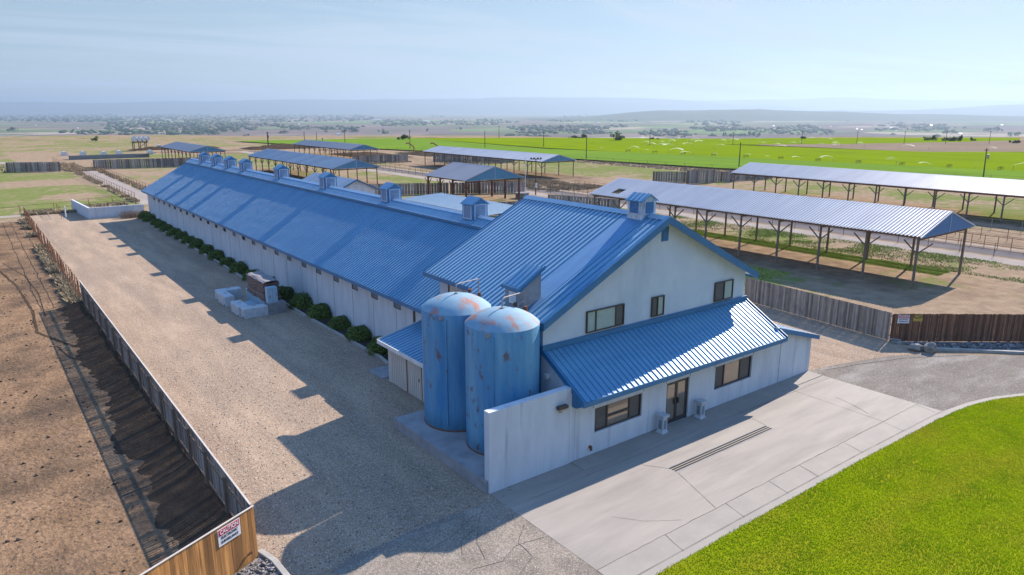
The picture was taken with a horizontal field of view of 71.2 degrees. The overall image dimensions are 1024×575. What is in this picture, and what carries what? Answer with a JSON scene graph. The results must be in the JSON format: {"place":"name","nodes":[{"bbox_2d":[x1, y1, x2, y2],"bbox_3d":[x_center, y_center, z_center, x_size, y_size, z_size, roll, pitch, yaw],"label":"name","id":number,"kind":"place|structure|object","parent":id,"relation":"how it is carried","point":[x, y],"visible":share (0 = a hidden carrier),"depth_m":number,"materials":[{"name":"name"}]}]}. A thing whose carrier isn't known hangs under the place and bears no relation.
{"place":"outdoors","nodes":[
{"label":"outdoors","id":0,"kind":"place"},
{"bbox_2d":[68,153,148,159],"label":"feed trough wall","id":1,"kind":"structure","parent":0,"point":[83,157],"depth_m":213.76,"materials":[{"name":"concrete"}]},
{"bbox_2d":[302,172,377,193],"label":"farm building","id":2,"kind":"structure","parent":0,"point":[352,184],"depth_m":104.73,"materials":[{"name":"paint"}]},
{"bbox_2d":[0,97,812,113],"bbox_3d":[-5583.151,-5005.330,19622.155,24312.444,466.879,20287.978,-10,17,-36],"label":"hills","id":3,"kind":"structure","parent":0,"point":[546,105],"depth_m":18185.41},
{"bbox_2d":[425,162,523,200],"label":"pole barn","id":4,"kind":"structure","parent":0,"point":[463,172],"depth_m":111.46,"materials":[{"name":"blue paint"}]},
{"bbox_2d":[0,114,1023,574],"bbox_3d":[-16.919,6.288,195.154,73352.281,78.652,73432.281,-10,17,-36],"label":"ground","id":5,"kind":"structure","parent":0,"point":[882,288],"depth_m":149.35,"materials":[{"name":"soil"}]},
{"bbox_2d":[5,162,61,171],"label":"windbreak fence","id":6,"kind":"object","parent":5,"relation":"on","point":[33,166],"visible":1,"depth_m":167.22,"materials":[{"name":"wood"}]},
{"bbox_2d":[0,273,173,574],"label":"dirt clods","id":7,"kind":"object","parent":5,"relation":"on","point":[76,496],"visible":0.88,"depth_m":32.27,"materials":[{"name":"soil"}]},
{"bbox_2d":[70,164,134,198],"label":"pipe fence","id":8,"kind":"object","parent":5,"relation":"on","point":[103,181],"visible":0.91,"depth_m":134.28,"materials":[{"name":"metal"}]},
{"bbox_2d":[71,199,143,218],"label":"concrete wall","id":9,"kind":"structure","parent":5,"relation":"on","point":[97,212],"depth_m":96.32,"materials":[{"name":"concrete"}]},
{"bbox_2d":[81,171,147,204],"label":"feed lane","id":10,"kind":"structure","parent":5,"relation":"on","point":[141,196],"depth_m":135.49,"materials":[{"name":"concrete"}]},
{"bbox_2d":[0,222,252,574],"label":"dirt pen","id":11,"kind":"object","parent":5,"relation":"on","point":[46,491],"depth_m":29.36,"materials":[{"name":"soil"}]},
{"bbox_2d":[0,271,75,346],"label":"dirt rut","id":12,"kind":"structure","parent":11,"relation":"on","point":[32,313],"depth_m":50.00,"materials":[{"name":"soil"}]},
{"bbox_2d":[23,207,80,298],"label":"pipe fence","id":13,"kind":"object","parent":11,"relation":"on","point":[52,249],"visible":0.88,"depth_m":66.27,"materials":[{"name":"metal"}]},
{"bbox_2d":[55,301,251,557],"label":"manure bank","id":14,"kind":"structure","parent":11,"relation":"on","point":[190,509],"depth_m":30.55,"materials":[{"name":"soil"}]},
{"bbox_2d":[79,280,250,518],"bbox_3d":[-20.170,4.077,37.903,0.190,1.862,38.950,-10,17,-36],"label":"board fence","id":15,"kind":"object","parent":11,"relation":"on","point":[233,500],"visible":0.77,"depth_m":30.36,"materials":[{"name":"wood"}]},
{"bbox_2d":[140,505,257,574],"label":"board fence","id":16,"kind":"object","parent":11,"relation":"on","point":[205,555],"visible":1,"depth_m":21.49,"materials":[{"name":"brown wood"}]},
{"bbox_2d":[217,518,240,547],"bbox_3d":[-8.644,7.491,21.874,0.019,0.570,0.840,7,16,26],"label":"caution sign","id":17,"kind":"object","parent":16,"relation":"attached to","point":[229,532],"visible":1,"depth_m":21.86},
{"bbox_2d":[131,136,149,150],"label":"storage tanks","id":18,"kind":"structure","parent":5,"relation":"on","point":[138,139],"depth_m":254.18,"materials":[{"name":"metal"}]},
{"bbox_2d":[93,158,188,168],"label":"windbreak fence","id":19,"kind":"object","parent":5,"relation":"on","point":[141,162],"visible":0.93,"depth_m":178.67,"materials":[{"name":"wood"}]},
{"bbox_2d":[160,141,226,158],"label":"cattle shed","id":20,"kind":"structure","parent":5,"relation":"on","point":[182,147],"depth_m":195.77,"materials":[{"name":"blue paint"}]},
{"bbox_2d":[235,556,280,574],"bbox_3d":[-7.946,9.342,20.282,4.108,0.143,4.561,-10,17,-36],"label":"rock mulch","id":21,"kind":"object","parent":5,"relation":"on","point":[264,564],"visible":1,"depth_m":22.41,"materials":[{"name":"gravel"}]},
{"bbox_2d":[239,143,316,149],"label":"manure heap","id":22,"kind":"object","parent":5,"relation":"on","point":[280,146],"visible":0.45,"depth_m":269.44,"materials":[{"name":"soil"}]},
{"bbox_2d":[24,212,557,574],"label":"gravel yard","id":23,"kind":"structure","parent":5,"relation":"on","point":[149,287],"depth_m":35.89,"materials":[{"name":"gravel"}]},
{"bbox_2d":[119,210,142,218],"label":"dry bush","id":24,"kind":"object","parent":23,"relation":"on","point":[132,214],"visible":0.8,"depth_m":95.74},
{"bbox_2d":[217,291,234,306],"bbox_3d":[-21.379,0.774,53.397,0.703,0.824,1.950,-10,17,-36],"label":"concrete block","id":25,"kind":"object","parent":23,"relation":"on","point":[225,298],"depth_m":52.78,"materials":[{"name":"concrete"}]},
{"bbox_2d":[215,286,241,299],"bbox_3d":[-21.746,0.419,54.832,1.803,0.824,0.750,-10,17,-36],"label":"concrete block","id":26,"kind":"object","parent":23,"relation":"on","point":[235,292],"depth_m":54.79,"materials":[{"name":"concrete"}]},
{"bbox_2d":[230,300,248,316],"bbox_3d":[-19.325,1.430,50.749,0.723,0.824,1.880,-10,17,-36],"label":"concrete block","id":27,"kind":"object","parent":23,"relation":"on","point":[236,305],"depth_m":50.44,"materials":[{"name":"concrete"}]},
{"bbox_2d":[240,303,268,318],"bbox_3d":[-18.034,1.615,50.064,1.683,0.794,0.730,-10,17,-36],"label":"concrete block","id":28,"kind":"object","parent":23,"relation":"on","point":[253,311],"depth_m":49.79,"materials":[{"name":"concrete"}]},
{"bbox_2d":[246,288,263,303],"bbox_3d":[-18.514,0.791,53.020,0.983,0.974,4.500,-10,17,-36],"label":"concrete block","id":29,"kind":"object","parent":23,"relation":"on","point":[249,296],"depth_m":53.20,"materials":[{"name":"concrete"}]},
{"bbox_2d":[246,271,280,301],"bbox_3d":[-18.214,-0.118,52.291,1.295,1.507,3.964,-10,17,-36],"label":"covered machine","id":30,"kind":"object","parent":29,"relation":"on","point":[258,282],"visible":0.78,"depth_m":51.67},
{"bbox_2d":[258,548,289,574],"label":"corner kerb","id":31,"kind":"structure","parent":23,"relation":"on","point":[279,567],"depth_m":22.70,"materials":[{"name":"concrete"}]},
{"bbox_2d":[264,299,286,314],"bbox_3d":[-16.857,1.335,50.927,1.253,0.924,0.850,-10,17,-36],"label":"concrete block","id":32,"kind":"object","parent":23,"relation":"on","point":[279,306],"depth_m":50.61,"materials":[{"name":"concrete"}]},
{"bbox_2d":[265,285,277,302],"bbox_3d":[-16.974,0.486,50.444,0.700,1.097,0.530,-10,17,-36],"label":"electrical cabinet","id":33,"kind":"object","parent":32,"relation":"on","point":[271,295],"visible":1,"depth_m":50.26,"materials":[{"name":"metal"}]},
{"bbox_2d":[181,239,387,360],"bbox_3d":[-27.284,-2.401,67.680,1.350,0.001,72.600,-10,17,-36],"label":"planting bed","id":34,"kind":"object","parent":23,"relation":"on","point":[326,321],"depth_m":48.41,"materials":[{"name":"soil"}]},
{"bbox_2d":[188,238,203,248],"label":"round shrub","id":35,"kind":"object","parent":34,"relation":"on","point":[196,243],"visible":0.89,"depth_m":74.70,"materials":[{"name":"green plant"}]},
{"bbox_2d":[206,249,224,259],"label":"round shrub","id":36,"kind":"object","parent":34,"relation":"on","point":[216,254],"visible":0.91,"depth_m":68.94,"materials":[{"name":"green plant"}]},
{"bbox_2d":[229,261,247,272],"bbox_3d":[-24.372,-1.937,63.778,2.011,0.996,1.908,-12,19,-41],"label":"round shrub","id":37,"kind":"object","parent":34,"relation":"on","point":[239,267],"visible":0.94,"depth_m":63.38,"materials":[{"name":"green plant"}]},
{"bbox_2d":[279,286,294,298],"bbox_3d":[-17.527,0.292,55.130,1.878,0.828,1.984,-10,17,-34],"label":"round shrub","id":38,"kind":"object","parent":34,"relation":"on","point":[286,292],"visible":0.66,"depth_m":54.75,"materials":[{"name":"green plant"}]},
{"bbox_2d":[288,291,313,309],"bbox_3d":[-15.424,0.834,52.294,2.014,1.138,2.141,-11,18,-38],"label":"round shrub","id":39,"kind":"object","parent":34,"relation":"on","point":[301,300],"visible":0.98,"depth_m":51.89,"materials":[{"name":"green plant"}]},
{"bbox_2d":[305,302,331,319],"bbox_3d":[-13.431,1.550,49.763,2.124,0.966,1.948,7,16,27],"label":"round shrub","id":40,"kind":"object","parent":34,"relation":"on","point":[320,310],"visible":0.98,"depth_m":49.31,"materials":[{"name":"green plant"}]},
{"bbox_2d":[327,315,350,329],"bbox_3d":[-11.419,2.219,47.388,1.672,0.809,1.754,-7,16,-26],"label":"round shrub","id":41,"kind":"object","parent":34,"relation":"on","point":[339,322],"visible":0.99,"depth_m":47.03,"materials":[{"name":"green plant"}]},
{"bbox_2d":[344,325,372,341],"bbox_3d":[-9.689,2.790,45.036,2.014,0.830,1.950,13,19,41],"label":"round shrub","id":42,"kind":"object","parent":34,"relation":"on","point":[360,333],"visible":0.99,"depth_m":44.64,"materials":[{"name":"green plant"}]},
{"bbox_2d":[365,336,387,355],"bbox_3d":[-7.765,3.274,42.698,2.092,1.015,2.096,0,14,2],"label":"round shrub","id":43,"kind":"object","parent":34,"relation":"on","point":[374,347],"visible":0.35,"depth_m":42.15,"materials":[{"name":"green plant"}]},
{"bbox_2d":[286,302,388,364],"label":"bed kerb","id":44,"kind":"structure","parent":23,"relation":"on","point":[383,359],"depth_m":45.85,"materials":[{"name":"concrete"}]},
{"bbox_2d":[368,365,388,378],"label":"concrete slab","id":45,"kind":"structure","parent":23,"relation":"on","point":[382,372],"depth_m":39.35,"materials":[{"name":"concrete"}]},
{"bbox_2d":[377,319,423,401],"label":"storage shed","id":46,"kind":"structure","parent":23,"relation":"on","point":[403,345],"depth_m":36.58,"materials":[{"name":"blue"}]},
{"bbox_2d":[390,351,406,390],"bbox_3d":[-5.848,4.156,36.920,0.039,2.060,1.700,-10,17,-36],"label":"shed door","id":47,"kind":"structure","parent":46,"relation":"in","point":[398,363],"depth_m":36.94,"materials":[{"name":"beige"}]},
{"bbox_2d":[407,360,422,399],"bbox_3d":[-4.852,4.473,35.644,0.039,2.060,1.400,-10,17,-36],"label":"shed door","id":48,"kind":"structure","parent":46,"relation":"in","point":[414,371],"depth_m":35.67,"materials":[{"name":"beige"}]},
{"bbox_2d":[394,410,487,493],"bbox_3d":[-1.499,6.542,30.825,4.150,0.520,7.200,-10,17,-36],"label":"concrete pad","id":49,"kind":"object","parent":23,"relation":"on","point":[455,452],"visible":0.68,"depth_m":29.76,"materials":[{"name":"concrete"}]},
{"bbox_2d":[421,278,490,431],"bbox_3d":[-2.425,2.872,31.648,3.092,6.248,3.094,-10,17,-36],"label":"storage tank","id":50,"kind":"object","parent":49,"relation":"on","point":[444,316],"visible":0.72,"depth_m":30.44,"materials":[{"name":"metal"}]},
{"bbox_2d":[464,291,539,455],"bbox_3d":[-0.394,3.437,29.367,3.092,6.248,3.094,-10,17,-36],"label":"storage tank","id":51,"kind":"object","parent":49,"relation":"on","point":[502,351],"visible":0.73,"depth_m":28.05,"materials":[{"name":"metal"}]},
{"bbox_2d":[484,385,572,493],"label":"concrete wall","id":52,"kind":"structure","parent":23,"relation":"on","point":[526,438],"depth_m":27.50,"materials":[{"name":"white concrete"}]},
{"bbox_2d":[247,149,380,184],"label":"cattle shed","id":53,"kind":"structure","parent":5,"relation":"on","point":[323,162],"depth_m":145.19,"materials":[{"name":"blue paint"}]},
{"bbox_2d":[141,152,494,337],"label":"milking barn","id":54,"kind":"structure","parent":5,"relation":"on","point":[358,258],"depth_m":53.62,"materials":[{"name":"blue paint"}]},
{"bbox_2d":[293,140,378,157],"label":"cattle shed","id":55,"kind":"structure","parent":5,"relation":"on","point":[337,146],"depth_m":215.14,"materials":[{"name":"blue paint"}]},
{"bbox_2d":[0,151,730,305],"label":"dry weeds","id":56,"kind":"object","parent":5,"relation":"on","point":[68,293],"visible":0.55,"depth_m":130.49,"materials":[{"name":"plant"}]},
{"bbox_2d":[330,152,410,157],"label":"manure heap","id":57,"kind":"object","parent":5,"relation":"on","point":[357,154],"visible":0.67,"depth_m":226.71,"materials":[{"name":"soil"}]},
{"bbox_2d":[352,154,407,162],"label":"windbreak fence","id":58,"kind":"object","parent":5,"relation":"on","point":[381,158],"visible":0.72,"depth_m":197.34,"materials":[{"name":"wood"}]},
{"bbox_2d":[369,183,448,194],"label":"windbreak fence","id":59,"kind":"object","parent":5,"relation":"on","point":[433,188],"visible":0.46,"depth_m":122.36,"materials":[{"name":"wood"}]},
{"bbox_2d":[402,193,512,215],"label":"flat shelter","id":60,"kind":"object","parent":5,"relation":"on","point":[449,201],"visible":0.43,"depth_m":91.57,"materials":[{"name":"metal"}]},
{"bbox_2d":[331,498,602,574],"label":"asphalt drive","id":61,"kind":"structure","parent":5,"relation":"on","point":[499,528],"depth_m":23.30,"materials":[{"name":"asphalt"}]},
{"bbox_2d":[332,514,464,572],"bbox_3d":[-3.752,8.466,23.977,5.089,0.001,0.648,-13,19,-41],"label":"asphalt edge band","id":62,"kind":"object","parent":61,"relation":"on","point":[346,565],"visible":1,"depth_m":23.67,"materials":[{"name":"asphalt"}]},
{"bbox_2d":[433,154,513,161],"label":"windbreak fence","id":63,"kind":"object","parent":5,"relation":"on","point":[440,158],"visible":0.41,"depth_m":200.19,"materials":[{"name":"wood"}]},
{"bbox_2d":[450,182,524,193],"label":"windbreak fence","id":64,"kind":"object","parent":5,"relation":"on","point":[498,187],"visible":0.73,"depth_m":123.96,"materials":[{"name":"wood"}]},
{"bbox_2d":[0,113,998,136],"bbox_3d":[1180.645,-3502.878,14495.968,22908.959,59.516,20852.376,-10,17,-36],"label":"woods","id":65,"kind":"object","parent":5,"relation":"on","point":[169,129],"visible":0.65,"depth_m":4148.62,"materials":[{"name":"green plant"}]},
{"bbox_2d":[423,146,575,177],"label":"cattle shed","id":66,"kind":"structure","parent":5,"relation":"on","point":[517,156],"depth_m":164.78,"materials":[{"name":"blue paint"}]},
{"bbox_2d":[548,194,618,207],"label":"windbreak fence","id":67,"kind":"object","parent":5,"relation":"on","point":[609,202],"visible":0.43,"depth_m":105.48,"materials":[{"name":"wood"}]},
{"bbox_2d":[236,151,1023,266],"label":"feed lane","id":68,"kind":"structure","parent":5,"relation":"on","point":[947,252],"depth_m":83.73,"materials":[{"name":"concrete"}]},
{"bbox_2d":[249,151,1023,258],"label":"feed lane","id":69,"kind":"structure","parent":5,"relation":"on","point":[1010,254],"depth_m":86.54,"materials":[{"name":"concrete"}]},
{"bbox_2d":[653,171,689,181],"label":"windbreak fence","id":70,"kind":"object","parent":5,"relation":"on","point":[673,177],"visible":0.82,"depth_m":143.76,"materials":[{"name":"wood"}]},
{"bbox_2d":[686,170,714,183],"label":"windbreak fence","id":71,"kind":"object","parent":5,"relation":"on","point":[698,176],"visible":1,"depth_m":141.13,"materials":[{"name":"wood"}]},
{"bbox_2d":[381,166,1023,251],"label":"feed lane","id":72,"kind":"structure","parent":5,"relation":"on","point":[929,238],"depth_m":78.01,"materials":[{"name":"concrete"}]},
{"bbox_2d":[490,375,915,569],"bbox_3d":[9.521,6.727,30.993,21.640,0.001,5.820,-10,17,-36],"label":"concrete apron","id":73,"kind":"object","parent":5,"relation":"on","point":[581,514],"visible":1,"depth_m":28.44,"materials":[{"name":"concrete"}]},
{"bbox_2d":[570,371,821,470],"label":"walkway","id":74,"kind":"structure","parent":73,"relation":"on","point":[587,462],"depth_m":32.82,"materials":[{"name":"concrete"}]},
{"bbox_2d":[656,412,669,434],"bbox_3d":[6.700,6.056,31.830,0.420,0.880,0.420,-10,17,-36],"label":"pedestal","id":75,"kind":"object","parent":74,"relation":"on","point":[662,423],"visible":1,"depth_m":31.71,"materials":[{"name":"concrete"}]},
{"bbox_2d":[694,398,707,419],"bbox_3d":[8.796,5.674,33.372,0.420,0.880,0.420,-10,17,-36],"label":"pedestal","id":76,"kind":"object","parent":74,"relation":"on","point":[700,408],"visible":1,"depth_m":33.26,"materials":[{"name":"concrete"}]},
{"bbox_2d":[668,425,773,471],"bbox_3d":[9.055,6.825,30.576,6.700,0.007,0.440,-10,17,-36],"label":"trench drain","id":77,"kind":"object","parent":73,"relation":"on","point":[717,452],"visible":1,"depth_m":30.44,"materials":[{"name":"metal"}]},
{"bbox_2d":[715,172,734,181],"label":"windbreak fence","id":78,"kind":"object","parent":5,"relation":"on","point":[723,176],"visible":0.85,"depth_m":144.31,"materials":[{"name":"wood"}]},
{"bbox_2d":[730,170,772,180],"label":"windbreak fence","id":79,"kind":"object","parent":5,"relation":"on","point":[744,177],"visible":0.39,"depth_m":147.46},
{"bbox_2d":[494,179,1022,255],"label":"pipe fence","id":80,"kind":"object","parent":5,"relation":"on","point":[804,224],"visible":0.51,"depth_m":82.65,"materials":[{"name":"metal"}]},
{"bbox_2d":[523,179,1022,250],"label":"pipe fence","id":81,"kind":"object","parent":5,"relation":"on","point":[958,240],"visible":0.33,"depth_m":77.16,"materials":[{"name":"metal"}]},
{"bbox_2d":[588,178,975,288],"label":"cattle shed","id":82,"kind":"structure","parent":5,"relation":"on","point":[918,224],"depth_m":66.39,"materials":[{"name":"blue paint"}]},
{"bbox_2d":[641,393,1023,574],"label":"lawn kerb","id":83,"kind":"structure","parent":5,"relation":"on","point":[686,553],"depth_m":26.90,"materials":[{"name":"concrete"}]},
{"bbox_2d":[752,302,929,370],"bbox_3d":[12.268,2.140,49.528,15.000,0.001,27.000,-10,17,-36],"label":"gravel corner","id":84,"kind":"object","parent":5,"relation":"on","point":[833,345],"visible":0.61,"depth_m":44.19,"materials":[{"name":"gravel"}]},
{"bbox_2d":[744,277,891,339],"bbox_3d":[20.667,1.255,49.359,0.170,1.832,11.513,-8,16,-30],"label":"board fence","id":85,"kind":"object","parent":84,"relation":"on","point":[864,319],"visible":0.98,"depth_m":48.61,"materials":[{"name":"wood"}]},
{"bbox_2d":[671,215,1023,284],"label":"green weeds","id":86,"kind":"object","parent":5,"relation":"on","point":[928,269],"visible":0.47,"depth_m":72.02,"materials":[{"name":"plant"}]},
{"bbox_2d":[729,162,1023,221],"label":"cattle shed","id":87,"kind":"structure","parent":5,"relation":"on","point":[969,185],"depth_m":104.11,"materials":[{"name":"blue paint"}]},
{"bbox_2d":[923,342,936,352],"bbox_3d":[24.935,3.537,42.641,0.898,0.631,0.715,-10,17,-36],"label":"boulder","id":88,"kind":"object","parent":5,"relation":"on","point":[930,347],"visible":1,"depth_m":42.40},
{"bbox_2d":[889,314,1023,341],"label":"board fence","id":89,"kind":"object","parent":5,"relation":"on","point":[977,327],"visible":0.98,"depth_m":44.35,"materials":[{"name":"wood"}]},
{"bbox_2d":[905,341,1023,350],"bbox_3d":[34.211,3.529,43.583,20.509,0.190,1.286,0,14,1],"label":"rock mulch","id":90,"kind":"object","parent":5,"relation":"on","point":[990,345],"visible":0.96,"depth_m":43.72,"materials":[{"name":"gravel"}]},
{"bbox_2d":[936,347,1023,354],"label":"road kerb","id":91,"kind":"structure","parent":5,"relation":"on","point":[979,350],"depth_m":42.60,"materials":[{"name":"concrete"}]},
{"bbox_2d":[0,0,1023,102],"label":"sky","id":92,"kind":"structure","parent":0,"point":[72,51],"materials":[{"name":"blue"}]},
{"bbox_2d":[423,192,819,461],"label":"office building","id":93,"kind":"structure","parent":0,"point":[641,311],"depth_m":33.04,"materials":[{"name":"paint"}]},
{"bbox_2d":[586,303,624,333],"bbox_3d":[4.128,1.351,31.527,2.290,0.980,0.080,-10,17,-36],"label":"window","id":94,"kind":"structure","parent":93,"relation":"in","point":[611,316],"depth_m":31.51,"materials":[{"name":"glass"}]},
{"bbox_2d":[594,393,640,431],"bbox_3d":[4.495,5.300,30.555,2.850,1.080,0.080,-10,17,-36],"label":"window","id":95,"kind":"structure","parent":93,"relation":"in","point":[611,414],"depth_m":30.58,"materials":[{"name":"brown glass"}]},
{"bbox_2d":[651,295,664,316],"bbox_3d":[6.838,0.867,33.522,0.850,0.960,0.080,-10,17,-36],"label":"window","id":96,"kind":"structure","parent":93,"relation":"in","point":[657,302],"depth_m":33.51,"materials":[{"name":"glass"}]},
{"bbox_2d":[666,382,676,423],"bbox_3d":[7.254,5.293,32.675,0.695,1.975,0.110,-10,17,-36],"label":"door","id":97,"kind":"structure","parent":93,"relation":"in","point":[671,388],"depth_m":32.70,"materials":[{"name":"glass"}]},
{"bbox_2d":[675,378,686,420],"bbox_3d":[7.824,5.189,33.094,0.695,1.975,0.110,-10,17,-36],"label":"door","id":98,"kind":"structure","parent":93,"relation":"in","point":[682,384],"depth_m":33.12,"materials":[{"name":"glass"}]},
{"bbox_2d":[713,279,733,301],"bbox_3d":[10.795,0.146,36.433,1.480,1.000,0.080,-10,17,-36],"label":"window","id":99,"kind":"structure","parent":93,"relation":"in","point":[723,290],"depth_m":36.42,"materials":[{"name":"glass"}]},
{"bbox_2d":[714,356,750,388],"bbox_3d":[10.832,4.146,35.216,2.950,1.180,0.080,-10,17,-36],"label":"window","id":100,"kind":"structure","parent":93,"relation":"in","point":[737,370],"depth_m":35.27,"materials":[{"name":"glass"}]},
{"bbox_2d":[242,138,1023,178],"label":"crop field","id":101,"kind":"structure","parent":0,"point":[652,158],"depth_m":209.29,"materials":[{"name":"plant"}]},
{"bbox_2d":[416,138,1019,147],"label":"irrigated field","id":102,"kind":"structure","parent":0,"point":[557,142],"depth_m":328.21,"materials":[{"name":"plant"}]},
{"bbox_2d":[597,404,947,574],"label":"sidewalk","id":103,"kind":"structure","parent":0,"point":[658,551],"depth_m":26.59,"materials":[{"name":"concrete"}]},
{"bbox_2d":[605,412,900,565],"bbox_3d":[11.279,7.274,28.741,21.637,0.001,0.054,-10,17,-36],"label":"concrete joint","id":104,"kind":"object","parent":103,"relation":"on","point":[749,490],"visible":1,"depth_m":26.93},
{"bbox_2d":[528,109,1023,120],"bbox_3d":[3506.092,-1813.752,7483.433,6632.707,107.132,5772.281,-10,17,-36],"label":"hills","id":105,"kind":"structure","parent":0,"point":[733,115],"depth_m":6927.71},
{"bbox_2d":[558,144,1023,170],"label":"irrigated field","id":106,"kind":"structure","parent":0,"point":[1007,161],"depth_m":228.64,"materials":[{"name":"plant"}]},
{"bbox_2d":[657,396,1023,574],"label":"lawn","id":107,"kind":"structure","parent":0,"point":[761,555],"depth_m":24.91,"materials":[{"name":"plant"}]},
{"bbox_2d":[690,97,1023,110],"bbox_3d":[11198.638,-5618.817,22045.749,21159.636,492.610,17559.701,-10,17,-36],"label":"hills","id":108,"kind":"structure","parent":0,"point":[842,103],"depth_m":21391.03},
{"bbox_2d":[759,140,1023,151],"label":"bare field","id":109,"kind":"structure","parent":0,"point":[991,146],"depth_m":280.52,"materials":[{"name":"soil"}]},
{"bbox_2d":[811,354,1023,410],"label":"asphalt road","id":110,"kind":"structure","parent":0,"point":[945,381],"depth_m":38.72,"materials":[{"name":"asphalt"}]},
{"bbox_2d":[828,104,1023,115],"bbox_3d":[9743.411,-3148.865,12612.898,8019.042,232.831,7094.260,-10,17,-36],"label":"hills","id":111,"kind":"structure","parent":0,"point":[1005,110],"depth_m":12299.40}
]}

